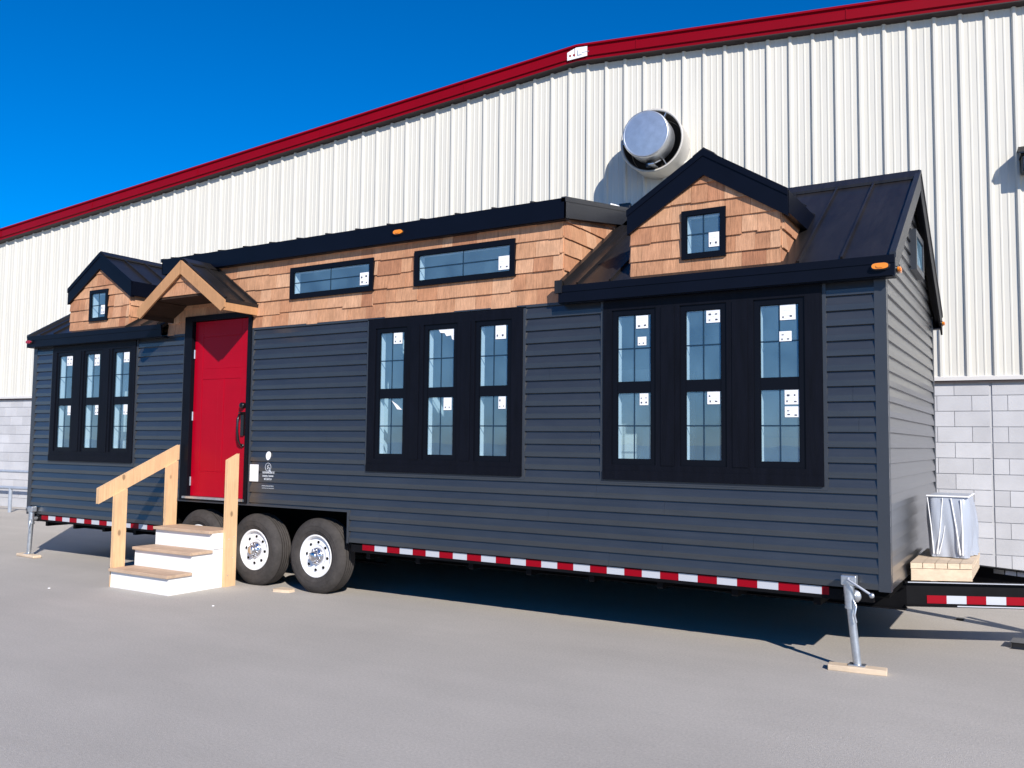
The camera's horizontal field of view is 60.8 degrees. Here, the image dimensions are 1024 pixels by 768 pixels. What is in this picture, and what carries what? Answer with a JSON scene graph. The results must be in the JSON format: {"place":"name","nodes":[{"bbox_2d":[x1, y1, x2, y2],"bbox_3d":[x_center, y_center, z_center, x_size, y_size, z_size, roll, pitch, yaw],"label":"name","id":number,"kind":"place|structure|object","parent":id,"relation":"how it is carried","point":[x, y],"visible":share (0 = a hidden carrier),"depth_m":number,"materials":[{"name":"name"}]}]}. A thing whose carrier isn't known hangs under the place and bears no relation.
{"place":"outdoors","nodes":[
{"label":"outdoors","id":0,"kind":"place"},
{"bbox_2d":[0,0,874,227],"label":"sky","id":1,"kind":"structure","parent":0,"point":[98,98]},
{"bbox_2d":[0,506,1023,767],"bbox_3d":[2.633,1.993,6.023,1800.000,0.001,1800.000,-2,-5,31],"label":"ground","id":2,"kind":"structure","parent":0,"point":[400,664],"depth_m":5.86,"materials":[{"name":"concrete"}]},
{"bbox_2d":[0,469,27,511],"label":"guard rail","id":3,"kind":"object","parent":2,"relation":"on","point":[10,488],"visible":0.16,"depth_m":18.14,"materials":[{"name":"metal"}]},
{"bbox_2d":[16,552,40,558],"bbox_3d":[-6.308,2.237,11.388,0.460,0.038,0.110,-2,-5,35],"label":"wood block","id":4,"kind":"object","parent":2,"relation":"on","point":[33,556],"depth_m":11.33,"materials":[{"name":"beige wood"}]},
{"bbox_2d":[96,445,238,595],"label":"entry steps","id":5,"kind":"structure","parent":2,"relation":"on","point":[175,559],"depth_m":9.24,"materials":[{"name":"white paint"}]},
{"bbox_2d":[272,587,294,592],"bbox_3d":[-2.349,2.121,8.977,0.198,0.032,0.137,-2,-4,31],"label":"wood block","id":6,"kind":"object","parent":2,"relation":"on","point":[285,590],"depth_m":8.95,"materials":[{"name":"beige wood"}]},
{"bbox_2d":[26,147,1023,610],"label":"tiny house","id":7,"kind":"structure","parent":2,"relation":"on","point":[702,369],"depth_m":7.80,"materials":[{"name":"wood"}]},
{"bbox_2d":[23,506,38,553],"bbox_3d":[-6.293,1.914,11.461,0.182,0.617,0.206,-2,-5,31],"label":"stabiliser jack","id":8,"kind":"object","parent":7,"relation":"attached to","point":[32,517],"visible":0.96,"depth_m":11.40,"materials":[{"name":"metal"}]},
{"bbox_2d":[53,352,73,450],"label":"window","id":9,"kind":"structure","parent":7,"relation":"in","point":[61,401],"depth_m":11.35,"materials":[{"name":"black"}]},
{"bbox_2d":[80,350,101,451],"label":"window","id":10,"kind":"structure","parent":7,"relation":"in","point":[87,401],"depth_m":11.04,"materials":[{"name":"black"}]},
{"bbox_2d":[88,288,108,321],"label":"dormer window","id":11,"kind":"structure","parent":7,"relation":"in","point":[94,295],"depth_m":11.04,"materials":[{"name":"black"}]},
{"bbox_2d":[109,347,130,452],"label":"window","id":12,"kind":"structure","parent":7,"relation":"in","point":[116,399],"depth_m":10.74,"materials":[{"name":"black"}]},
{"bbox_2d":[182,318,247,501],"bbox_3d":[-3.300,0.281,9.761,0.990,2.012,0.136,-2,-5,31],"label":"door","id":13,"kind":"structure","parent":7,"relation":"in","point":[220,352],"depth_m":9.79,"materials":[{"name":"red paint"}]},
{"bbox_2d":[289,257,374,299],"bbox_3d":[-1.844,-1.075,9.005,1.143,0.335,0.102,-2,-5,31],"label":"clerestory window","id":14,"kind":"structure","parent":7,"relation":"in","point":[366,278],"depth_m":8.96,"materials":[{"name":"black"}]},
{"bbox_2d":[374,327,406,458],"bbox_3d":[-1.153,0.090,8.504,0.392,1.276,0.088,-2,-5,31],"label":"window","id":15,"kind":"structure","parent":7,"relation":"in","point":[381,393],"depth_m":8.52,"materials":[{"name":"black"}]},
{"bbox_2d":[422,323,457,460],"bbox_3d":[-0.651,0.075,8.198,0.392,1.276,0.088,-2,-5,31],"label":"window","id":16,"kind":"structure","parent":7,"relation":"in","point":[429,391],"depth_m":8.21,"materials":[{"name":"black"}]},
{"bbox_2d":[414,238,515,286],"bbox_3d":[-0.434,-1.120,8.146,1.132,0.343,0.102,-2,-5,31],"label":"clerestory window","id":17,"kind":"structure","parent":7,"relation":"in","point":[419,256],"depth_m":8.09,"materials":[{"name":"black"}]},
{"bbox_2d":[474,319,511,461],"bbox_3d":[-0.149,0.060,7.893,0.392,1.276,0.088,-2,-5,31],"label":"window","id":18,"kind":"structure","parent":7,"relation":"in","point":[481,390],"depth_m":7.90,"materials":[{"name":"black"}]},
{"bbox_2d":[612,308,655,464],"bbox_3d":[1.020,0.024,7.180,0.388,1.276,0.088,-2,-5,31],"label":"window","id":19,"kind":"structure","parent":7,"relation":"in","point":[619,387],"depth_m":7.17,"materials":[{"name":"black"}]},
{"bbox_2d":[680,302,726,466],"bbox_3d":[1.522,0.009,6.875,0.379,1.276,0.088,-2,-5,31],"label":"window","id":20,"kind":"structure","parent":7,"relation":"in","point":[713,387],"depth_m":6.86,"materials":[{"name":"black"}]},
{"bbox_2d":[681,206,726,259],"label":"dormer window","id":21,"kind":"structure","parent":7,"relation":"in","point":[686,216],"depth_m":6.90,"materials":[{"name":"black"}]},
{"bbox_2d":[754,297,805,468],"bbox_3d":[2.025,-0.006,6.569,0.380,1.276,0.088,-2,-5,31],"label":"window","id":22,"kind":"structure","parent":7,"relation":"in","point":[794,387],"depth_m":6.54,"materials":[{"name":"black"}]},
{"bbox_2d":[841,574,873,667],"bbox_3d":[2.388,1.646,6.072,0.167,0.617,0.305,1,-4,-1],"label":"stabiliser jack","id":23,"kind":"object","parent":7,"relation":"attached to","point":[852,595],"visible":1,"depth_m":6.07,"materials":[{"name":"metal"}]},
{"bbox_2d":[909,229,923,279],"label":"gable window","id":24,"kind":"structure","parent":7,"relation":"in","point":[916,243],"depth_m":7.54,"materials":[{"name":"glass"}]},
{"bbox_2d":[910,548,979,581],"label":"wooden platform","id":25,"kind":"structure","parent":7,"relation":"on","point":[925,565],"depth_m":6.71,"materials":[{"name":"beige wood"}]},
{"bbox_2d":[926,492,979,558],"bbox_3d":[3.679,1.166,7.274,0.357,0.497,0.662,-2,-5,31],"label":"outdoor unit","id":26,"kind":"object","parent":25,"relation":"on","point":[952,525],"visible":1,"depth_m":7.03,"materials":[{"name":"grey plastic"}]},
{"bbox_2d":[828,661,887,675],"bbox_3d":[2.392,1.972,6.042,0.380,0.038,0.100,-1,-4,25],"label":"wood block","id":27,"kind":"object","parent":2,"relation":"on","point":[869,670],"depth_m":6.01,"materials":[{"name":"beige wood"}]},
{"bbox_2d":[0,0,1023,569],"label":"metal building","id":28,"kind":"structure","parent":0,"point":[932,90],"depth_m":13.08,"materials":[{"name":"white metal"}]},
{"bbox_2d":[610,203,631,207],"bbox_3d":[1.678,-2.729,13.514,0.348,0.130,0.151,1,-4,0],"label":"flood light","id":29,"kind":"object","parent":28,"relation":"attached to","point":[628,205],"visible":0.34,"depth_m":13.47,"materials":[{"name":"black metal"}]},
{"bbox_2d":[621,108,689,179],"bbox_3d":[2.107,-3.631,13.069,0.970,0.970,0.760,-1,-4,26],"label":"exhaust fan","id":30,"kind":"object","parent":28,"relation":"attached to","point":[655,143],"visible":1,"depth_m":12.84,"materials":[{"name":"grey metal"}]},
{"bbox_2d":[1017,146,1023,174],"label":"wall lamp","id":31,"kind":"object","parent":28,"relation":"attached to","point":[1020,150],"visible":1,"depth_m":11.03,"materials":[{"name":"black metal"}]},
{"bbox_2d":[1009,637,1023,649],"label":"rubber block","id":32,"kind":"object","parent":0,"point":[1017,643],"depth_m":6.78,"materials":[{"name":"black rubber"}]}
]}

